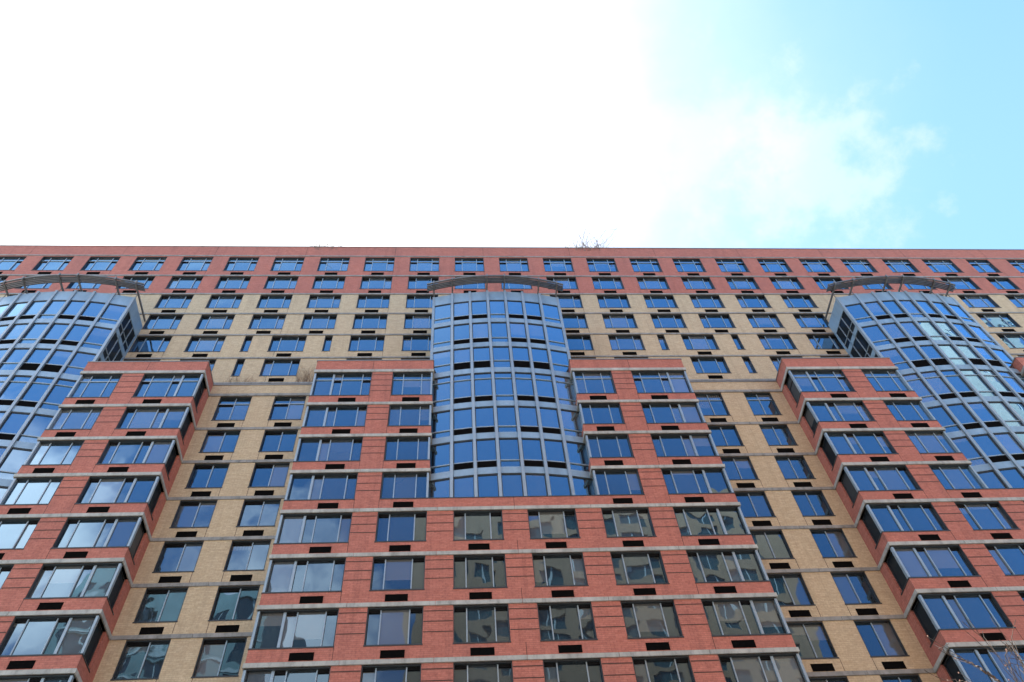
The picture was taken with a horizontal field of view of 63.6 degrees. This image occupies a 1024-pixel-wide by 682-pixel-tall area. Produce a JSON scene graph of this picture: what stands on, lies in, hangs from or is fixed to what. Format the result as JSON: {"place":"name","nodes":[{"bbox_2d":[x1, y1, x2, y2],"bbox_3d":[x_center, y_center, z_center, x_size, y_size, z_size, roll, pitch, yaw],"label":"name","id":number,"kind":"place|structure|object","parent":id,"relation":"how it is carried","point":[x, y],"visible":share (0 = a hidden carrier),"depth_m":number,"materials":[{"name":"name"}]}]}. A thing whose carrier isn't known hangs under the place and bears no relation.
{"place":"outdoors","nodes":[
{"label":"outdoors","id":0,"kind":"place"},
{"bbox_2d":[0,245,1023,681],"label":"apartment building","id":1,"kind":"structure","parent":0,"point":[598,465],"depth_m":45.53,"materials":[{"name":"red brick"}]},
{"bbox_2d":[0,518,40,549],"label":"window","id":2,"kind":"structure","parent":1,"relation":"in","point":[15,534],"depth_m":39.70,"materials":[{"name":"blue glass"}]},
{"bbox_2d":[0,477,63,505],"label":"window","id":3,"kind":"structure","parent":1,"relation":"in","point":[27,491],"depth_m":41.97,"materials":[{"name":"blue glass"}]},
{"bbox_2d":[0,615,102,672],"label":"window","id":4,"kind":"structure","parent":1,"relation":"in","point":[64,634],"depth_m":35.01,"materials":[{"name":"grey glass"}]},
{"bbox_2d":[22,440,84,465],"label":"window","id":5,"kind":"structure","parent":1,"relation":"in","point":[48,452],"depth_m":44.40,"materials":[{"name":"blue glass"}]},
{"bbox_2d":[23,562,124,614],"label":"window","id":6,"kind":"structure","parent":1,"relation":"in","point":[74,580],"depth_m":37.44,"materials":[{"name":"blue glass"}]},
{"bbox_2d":[45,407,103,429],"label":"window","id":7,"kind":"structure","parent":1,"relation":"in","point":[69,418],"depth_m":46.82,"materials":[{"name":"blue glass"}]},
{"bbox_2d":[65,374,122,397],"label":"window","id":8,"kind":"structure","parent":1,"relation":"in","point":[91,385],"depth_m":49.42,"materials":[{"name":"blue glass"}]},
{"bbox_2d":[50,517,143,564],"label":"window","id":9,"kind":"structure","parent":1,"relation":"in","point":[89,532],"depth_m":39.88,"materials":[{"name":"blue glass"}]},
{"bbox_2d":[74,476,160,520],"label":"window","id":10,"kind":"structure","parent":1,"relation":"in","point":[113,489],"depth_m":42.32,"materials":[{"name":"blue glass"}]},
{"bbox_2d":[95,439,176,479],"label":"window","id":11,"kind":"structure","parent":1,"relation":"in","point":[116,452],"depth_m":44.76,"materials":[{"name":"blue glass"}]},
{"bbox_2d":[110,639,170,680],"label":"window","id":12,"kind":"structure","parent":1,"relation":"in","point":[139,659],"depth_m":36.20,"materials":[{"name":"grey glass"}]},
{"bbox_2d":[129,336,172,351],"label":"window","id":13,"kind":"structure","parent":1,"relation":"in","point":[142,343],"depth_m":58.89,"materials":[{"name":"blue glass"}]},
{"bbox_2d":[114,407,190,444],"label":"window","id":14,"kind":"structure","parent":1,"relation":"in","point":[133,417],"depth_m":47.20,"materials":[{"name":"blue glass"}]},
{"bbox_2d":[132,587,188,622],"bbox_3d":[-16.344,12.379,38.519,2.000,2.028,0.255,0,-56,-4],"label":"window","id":15,"kind":"structure","parent":1,"relation":"in","point":[158,605],"depth_m":38.64,"materials":[{"name":"teal glass"}]},
{"bbox_2d":[131,374,204,412],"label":"window","id":16,"kind":"structure","parent":1,"relation":"in","point":[151,385],"depth_m":49.78,"materials":[{"name":"blue glass"}]},
{"bbox_2d":[152,541,203,572],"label":"window","id":17,"kind":"structure","parent":1,"relation":"in","point":[174,557],"depth_m":41.08,"materials":[{"name":"blue glass"}]},
{"bbox_2d":[169,500,217,528],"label":"window","id":18,"kind":"structure","parent":1,"relation":"in","point":[189,514],"depth_m":43.52,"materials":[{"name":"blue glass"}]},
{"bbox_2d":[183,336,225,351],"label":"window","id":19,"kind":"structure","parent":1,"relation":"in","point":[196,343],"depth_m":59.12,"materials":[{"name":"blue glass"}]},
{"bbox_2d":[184,463,229,488],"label":"window","id":20,"kind":"structure","parent":1,"relation":"in","point":[202,475],"depth_m":45.95,"materials":[{"name":"blue glass"}]},
{"bbox_2d":[191,637,247,677],"bbox_3d":[-12.831,13.977,36.322,2.000,2.028,0.255,0,-56,-4],"label":"window","id":21,"kind":"structure","parent":1,"relation":"in","point":[217,657],"depth_m":36.43,"materials":[{"name":"grey glass"}]},
{"bbox_2d":[198,430,240,452],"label":"window","id":22,"kind":"structure","parent":1,"relation":"in","point":[214,441],"depth_m":48.37,"materials":[{"name":"blue glass"}]},
{"bbox_2d":[211,397,251,420],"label":"window","id":23,"kind":"structure","parent":1,"relation":"in","point":[228,408],"depth_m":50.95,"materials":[{"name":"blue glass"}]},
{"bbox_2d":[208,586,259,620],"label":"window","id":24,"kind":"structure","parent":1,"relation":"in","point":[231,603],"depth_m":38.88,"materials":[{"name":"teal glass"}]},
{"bbox_2d":[222,540,270,571],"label":"window","id":25,"kind":"structure","parent":1,"relation":"in","point":[244,555],"depth_m":41.30,"materials":[{"name":"blue glass"}]},
{"bbox_2d":[236,499,280,526],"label":"window","id":26,"kind":"structure","parent":1,"relation":"in","point":[262,512],"depth_m":43.75,"materials":[{"name":"blue glass"}]},
{"bbox_2d":[247,463,289,487],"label":"window","id":27,"kind":"structure","parent":1,"relation":"in","point":[264,475],"depth_m":46.18,"materials":[{"name":"blue glass"}]},
{"bbox_2d":[258,430,297,451],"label":"window","id":28,"kind":"structure","parent":1,"relation":"in","point":[273,440],"depth_m":48.62,"materials":[{"name":"blue glass"}]},
{"bbox_2d":[259,359,300,375],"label":"window","id":29,"kind":"structure","parent":1,"relation":"in","point":[271,367],"depth_m":57.06,"materials":[{"name":"blue glass"}]},
{"bbox_2d":[241,667,330,681],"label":"window","id":30,"kind":"structure","parent":1,"relation":"in","point":[302,674],"depth_m":33.81,"materials":[{"name":"blue glass"}]},
{"bbox_2d":[268,396,305,419],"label":"window","id":31,"kind":"structure","parent":1,"relation":"in","point":[283,407],"depth_m":51.21,"materials":[{"name":"blue glass"}]},
{"bbox_2d":[267,336,306,351],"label":"window","id":32,"kind":"structure","parent":1,"relation":"in","point":[278,343],"depth_m":59.49,"materials":[{"name":"blue glass"}]},
{"bbox_2d":[248,609,338,649],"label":"window","id":33,"kind":"structure","parent":1,"relation":"in","point":[303,628],"depth_m":35.66,"materials":[{"name":"grey glass"}]},
{"bbox_2d":[261,558,345,594],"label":"window","id":34,"kind":"structure","parent":1,"relation":"in","point":[311,575],"depth_m":38.10,"materials":[{"name":"blue glass"}]},
{"bbox_2d":[295,365,313,383],"bbox_3d":[-13.565,2.458,55.912,2.181,3.085,0.045,0,-56,-4],"label":"creeper","id":35,"kind":"object","parent":1,"relation":"attached to","point":[304,380],"visible":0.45,"depth_m":55.86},
{"bbox_2d":[273,513,352,544],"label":"window","id":36,"kind":"structure","parent":1,"relation":"in","point":[319,528],"depth_m":40.54,"materials":[{"name":"blue glass"}]},
{"bbox_2d":[284,473,357,500],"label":"window","id":37,"kind":"structure","parent":1,"relation":"in","point":[325,486],"depth_m":42.97,"materials":[{"name":"blue glass"}]},
{"bbox_2d":[310,219,334,249],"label":"roof shrub","id":38,"kind":"object","parent":1,"relation":"on","point":[316,245],"visible":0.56,"depth_m":71.97,"materials":[{"name":"grey plant"}]},
{"bbox_2d":[293,437,362,461],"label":"window","id":39,"kind":"structure","parent":1,"relation":"in","point":[348,448],"depth_m":45.41,"materials":[{"name":"blue glass"}]},
{"bbox_2d":[301,405,367,427],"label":"window","id":40,"kind":"structure","parent":1,"relation":"in","point":[333,415],"depth_m":47.86,"materials":[{"name":"blue glass"}]},
{"bbox_2d":[309,373,371,395],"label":"window","id":41,"kind":"structure","parent":1,"relation":"in","point":[324,384],"depth_m":50.41,"materials":[{"name":"blue glass"}]},
{"bbox_2d":[360,664,420,681],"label":"window","id":42,"kind":"structure","parent":1,"relation":"in","point":[402,672],"depth_m":34.05,"materials":[{"name":"blue glass"}]},
{"bbox_2d":[363,606,423,646],"bbox_3d":[-5.106,12.441,35.846,2.500,2.028,0.255,0,-56,-4],"label":"window","id":43,"kind":"structure","parent":1,"relation":"in","point":[385,626],"depth_m":35.96,"materials":[{"name":"glass"}]},
{"bbox_2d":[369,556,424,590],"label":"window","id":44,"kind":"structure","parent":1,"relation":"in","point":[406,572],"depth_m":38.40,"materials":[{"name":"blue glass"}]},
{"bbox_2d":[374,512,426,542],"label":"window","id":45,"kind":"structure","parent":1,"relation":"in","point":[391,526],"depth_m":40.84,"materials":[{"name":"blue glass"}]},
{"bbox_2d":[380,472,428,498],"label":"window","id":46,"kind":"structure","parent":1,"relation":"in","point":[395,485],"depth_m":43.25,"materials":[{"name":"blue glass"}]},
{"bbox_2d":[384,437,429,460],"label":"window","id":47,"kind":"structure","parent":1,"relation":"in","point":[397,448],"depth_m":45.68,"materials":[{"name":"blue glass"}]},
{"bbox_2d":[387,405,431,426],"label":"window","id":48,"kind":"structure","parent":1,"relation":"in","point":[399,415],"depth_m":48.12,"materials":[{"name":"blue glass"}]},
{"bbox_2d":[391,372,432,394],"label":"window","id":49,"kind":"structure","parent":1,"relation":"in","point":[403,383],"depth_m":50.74,"materials":[{"name":"blue glass"}]},
{"bbox_2d":[453,510,503,540],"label":"window","id":50,"kind":"structure","parent":1,"relation":"in","point":[467,525],"depth_m":41.10,"materials":[{"name":"grey glass"}]},
{"bbox_2d":[453,554,507,588],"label":"window","id":51,"kind":"structure","parent":1,"relation":"in","point":[469,571],"depth_m":38.66,"materials":[{"name":"grey glass"}]},
{"bbox_2d":[453,604,510,643],"bbox_3d":[-1.335,12.428,36.103,2.500,2.028,0.255,0,-56,-4],"label":"window","id":52,"kind":"structure","parent":1,"relation":"in","point":[472,624],"depth_m":36.22,"materials":[{"name":"grey glass"}]},
{"bbox_2d":[453,661,512,681],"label":"window","id":53,"kind":"structure","parent":1,"relation":"in","point":[502,671],"depth_m":34.26,"materials":[{"name":"grey glass"}]},
{"bbox_2d":[527,509,580,538],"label":"window","id":54,"kind":"structure","parent":1,"relation":"in","point":[548,523],"depth_m":41.35,"materials":[{"name":"grey glass"}]},
{"bbox_2d":[532,553,588,586],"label":"window","id":55,"kind":"structure","parent":1,"relation":"in","point":[550,569],"depth_m":38.91,"materials":[{"name":"grey glass"}]},
{"bbox_2d":[537,602,597,641],"bbox_3d":[2.397,12.415,36.357,2.500,2.028,0.255,0,-56,-4],"label":"window","id":56,"kind":"structure","parent":1,"relation":"in","point":[557,621],"depth_m":36.48,"materials":[{"name":"grey glass"}]},
{"bbox_2d":[543,659,603,681],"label":"window","id":57,"kind":"structure","parent":1,"relation":"in","point":[569,670],"depth_m":34.45,"materials":[{"name":"grey glass"}]},
{"bbox_2d":[564,217,615,250],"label":"roof shrub","id":58,"kind":"object","parent":1,"relation":"on","point":[583,244],"visible":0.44,"depth_m":73.50,"materials":[{"name":"grey plant"}]},
{"bbox_2d":[572,371,616,393],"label":"window","id":59,"kind":"structure","parent":1,"relation":"in","point":[585,382],"depth_m":51.48,"materials":[{"name":"blue glass"}]},
{"bbox_2d":[579,403,624,423],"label":"window","id":60,"kind":"structure","parent":1,"relation":"in","point":[591,413],"depth_m":48.90,"materials":[{"name":"blue glass"}]},
{"bbox_2d":[585,434,634,458],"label":"window","id":61,"kind":"structure","parent":1,"relation":"in","point":[614,445],"depth_m":46.45,"materials":[{"name":"blue glass"}]},
{"bbox_2d":[592,469,644,495],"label":"window","id":62,"kind":"structure","parent":1,"relation":"in","point":[608,482],"depth_m":44.02,"materials":[{"name":"blue glass"}]},
{"bbox_2d":[601,508,656,537],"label":"window","id":63,"kind":"structure","parent":1,"relation":"in","point":[618,522],"depth_m":41.61,"materials":[{"name":"grey glass"}]},
{"bbox_2d":[610,551,669,584],"bbox_3d":[5.997,10.792,39.038,2.500,2.028,0.255,0,-56,-4],"label":"window","id":64,"kind":"structure","parent":1,"relation":"in","point":[643,567],"depth_m":39.17,"materials":[{"name":"grey glass"}]},
{"bbox_2d":[620,600,683,638],"bbox_3d":[6.168,12.402,36.613,2.500,2.028,0.255,0,-56,-4],"label":"window","id":65,"kind":"structure","parent":1,"relation":"in","point":[642,619],"depth_m":36.73,"materials":[{"name":"grey glass"}]},
{"bbox_2d":[631,371,694,393],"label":"window","id":66,"kind":"structure","parent":1,"relation":"in","point":[645,381],"depth_m":51.78,"materials":[{"name":"blue glass"}]},
{"bbox_2d":[632,656,695,681],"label":"window","id":67,"kind":"structure","parent":1,"relation":"in","point":[670,668],"depth_m":34.64,"materials":[{"name":"grey glass"}]},
{"bbox_2d":[641,402,706,423],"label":"window","id":68,"kind":"structure","parent":1,"relation":"in","point":[678,412],"depth_m":49.20,"materials":[{"name":"blue glass"}]},
{"bbox_2d":[650,433,719,456],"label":"window","id":69,"kind":"structure","parent":1,"relation":"in","point":[702,444],"depth_m":46.76,"materials":[{"name":"blue glass"}]},
{"bbox_2d":[661,468,734,494],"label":"window","id":70,"kind":"structure","parent":1,"relation":"in","point":[678,481],"depth_m":44.32,"materials":[{"name":"blue glass"}]},
{"bbox_2d":[690,357,730,373],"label":"window","id":71,"kind":"structure","parent":1,"relation":"in","point":[702,365],"depth_m":59.10,"materials":[{"name":"blue glass"}]},
{"bbox_2d":[673,506,751,535],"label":"window","id":72,"kind":"structure","parent":1,"relation":"in","point":[720,520],"depth_m":41.89,"materials":[{"name":"grey glass"}]},
{"bbox_2d":[695,393,730,415],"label":"window","id":73,"kind":"structure","parent":1,"relation":"in","point":[711,404],"depth_m":52.99,"materials":[{"name":"blue glass"}]},
{"bbox_2d":[707,425,744,446],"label":"window","id":74,"kind":"structure","parent":1,"relation":"in","point":[722,435],"depth_m":50.43,"materials":[{"name":"blue glass"}]},
{"bbox_2d":[686,549,770,582],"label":"window","id":75,"kind":"structure","parent":1,"relation":"in","point":[738,565],"depth_m":39.45,"materials":[{"name":"grey glass"}]},
{"bbox_2d":[720,457,759,479],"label":"window","id":76,"kind":"structure","parent":1,"relation":"in","point":[736,468],"depth_m":47.97,"materials":[{"name":"blue glass"}]},
{"bbox_2d":[701,598,791,636],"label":"window","id":77,"kind":"structure","parent":1,"relation":"in","point":[739,616],"depth_m":37.00,"materials":[{"name":"grey glass"}]},
{"bbox_2d":[735,491,775,517],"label":"window","id":78,"kind":"structure","parent":1,"relation":"in","point":[755,504],"depth_m":45.54,"materials":[{"name":"blue glass"}]},
{"bbox_2d":[744,393,781,415],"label":"window","id":79,"kind":"structure","parent":1,"relation":"in","point":[759,403],"depth_m":53.21,"materials":[{"name":"blue glass"}]},
{"bbox_2d":[718,653,809,681],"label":"window","id":80,"kind":"structure","parent":1,"relation":"in","point":[770,667],"depth_m":34.86,"materials":[{"name":"grey glass"}]},
{"bbox_2d":[750,530,794,559],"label":"window","id":81,"kind":"structure","parent":1,"relation":"in","point":[772,544],"depth_m":43.12,"materials":[{"name":"grey glass"}]},
{"bbox_2d":[759,425,797,445],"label":"window","id":82,"kind":"structure","parent":1,"relation":"in","point":[775,435],"depth_m":50.62,"materials":[{"name":"blue glass"}]},
{"bbox_2d":[767,573,815,606],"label":"window","id":83,"kind":"structure","parent":1,"relation":"in","point":[791,589],"depth_m":40.68,"materials":[{"name":"glass"}]},
{"bbox_2d":[774,456,815,479],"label":"window","id":84,"kind":"structure","parent":1,"relation":"in","point":[791,467],"depth_m":48.22,"materials":[{"name":"blue glass"}]},
{"bbox_2d":[786,622,838,659],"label":"window","id":85,"kind":"structure","parent":1,"relation":"in","point":[812,639],"depth_m":38.24,"materials":[{"name":"grey glass"}]},
{"bbox_2d":[791,490,835,516],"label":"window","id":86,"kind":"structure","parent":1,"relation":"in","point":[810,503],"depth_m":45.76,"materials":[{"name":"blue glass"}]},
{"bbox_2d":[786,370,856,407],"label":"window","id":87,"kind":"structure","parent":1,"relation":"in","point":[798,381],"depth_m":52.49,"materials":[{"name":"blue glass"}]},
{"bbox_2d":[809,529,857,557],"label":"window","id":88,"kind":"structure","parent":1,"relation":"in","point":[831,543],"depth_m":43.33,"materials":[{"name":"blue glass"}]},
{"bbox_2d":[804,401,876,437],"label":"window","id":89,"kind":"structure","parent":1,"relation":"in","point":[816,411],"depth_m":49.93,"materials":[{"name":"blue glass"}]},
{"bbox_2d":[830,572,881,604],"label":"window","id":90,"kind":"structure","parent":1,"relation":"in","point":[855,588],"depth_m":40.89,"materials":[{"name":"blue glass"}]},
{"bbox_2d":[821,431,898,470],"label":"window","id":91,"kind":"structure","parent":1,"relation":"in","point":[834,444],"depth_m":47.48,"materials":[{"name":"blue glass"}]},
{"bbox_2d":[841,465,922,507],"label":"window","id":92,"kind":"structure","parent":1,"relation":"in","point":[855,479],"depth_m":45.04,"materials":[{"name":"blue glass"}]},
{"bbox_2d":[854,620,909,657],"bbox_3d":[17.110,13.868,38.357,1.840,2.028,0.245,0,-56,-4],"label":"window","id":93,"kind":"structure","parent":1,"relation":"in","point":[880,638],"depth_m":38.46,"materials":[{"name":"blue glass"}]},
{"bbox_2d":[861,369,913,391],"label":"window","id":94,"kind":"structure","parent":1,"relation":"in","point":[883,380],"depth_m":52.75,"materials":[{"name":"blue glass"}]},
{"bbox_2d":[862,503,950,548],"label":"window","id":95,"kind":"structure","parent":1,"relation":"in","point":[878,519],"depth_m":42.60,"materials":[{"name":"blue glass"}]},
{"bbox_2d":[883,400,937,420],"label":"window","id":96,"kind":"structure","parent":1,"relation":"in","point":[909,410],"depth_m":50.17,"materials":[{"name":"blue glass"}]},
{"bbox_2d":[904,431,961,453],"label":"window","id":97,"kind":"structure","parent":1,"relation":"in","point":[926,442],"depth_m":47.72,"materials":[{"name":"blue glass"}]},
{"bbox_2d":[886,545,980,595],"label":"window","id":98,"kind":"structure","parent":1,"relation":"in","point":[928,561],"depth_m":40.18,"materials":[{"name":"blue glass"}]},
{"bbox_2d":[928,464,989,489],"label":"window","id":99,"kind":"structure","parent":1,"relation":"in","point":[959,476],"depth_m":45.28,"materials":[{"name":"blue glass"}]},
{"bbox_2d":[913,592,1015,647],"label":"window","id":100,"kind":"structure","parent":1,"relation":"in","point":[936,612],"depth_m":37.74,"materials":[{"name":"blue glass"}]},
{"bbox_2d":[943,646,1023,681],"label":"window","id":101,"kind":"structure","parent":1,"relation":"in","point":[982,657],"depth_m":35.52,"materials":[{"name":"blue glass"}]},
{"bbox_2d":[954,502,1020,530],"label":"window","id":102,"kind":"structure","parent":1,"relation":"in","point":[980,515],"depth_m":42.88,"materials":[{"name":"blue glass"}]},
{"bbox_2d":[984,543,1023,575],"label":"window","id":103,"kind":"structure","parent":1,"relation":"in","point":[1009,557],"depth_m":40.58,"materials":[{"name":"blue glass"}]},
{"bbox_2d":[0,0,1023,248],"label":"sky","id":104,"kind":"structure","parent":0,"point":[847,124],"materials":[{"name":"white"}]},
{"bbox_2d":[925,617,1023,681],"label":"street tree","id":105,"kind":"object","parent":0,"point":[991,675],"visible":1,"depth_m":8.43,"materials":[{"name":"brown plant"}]}
]}

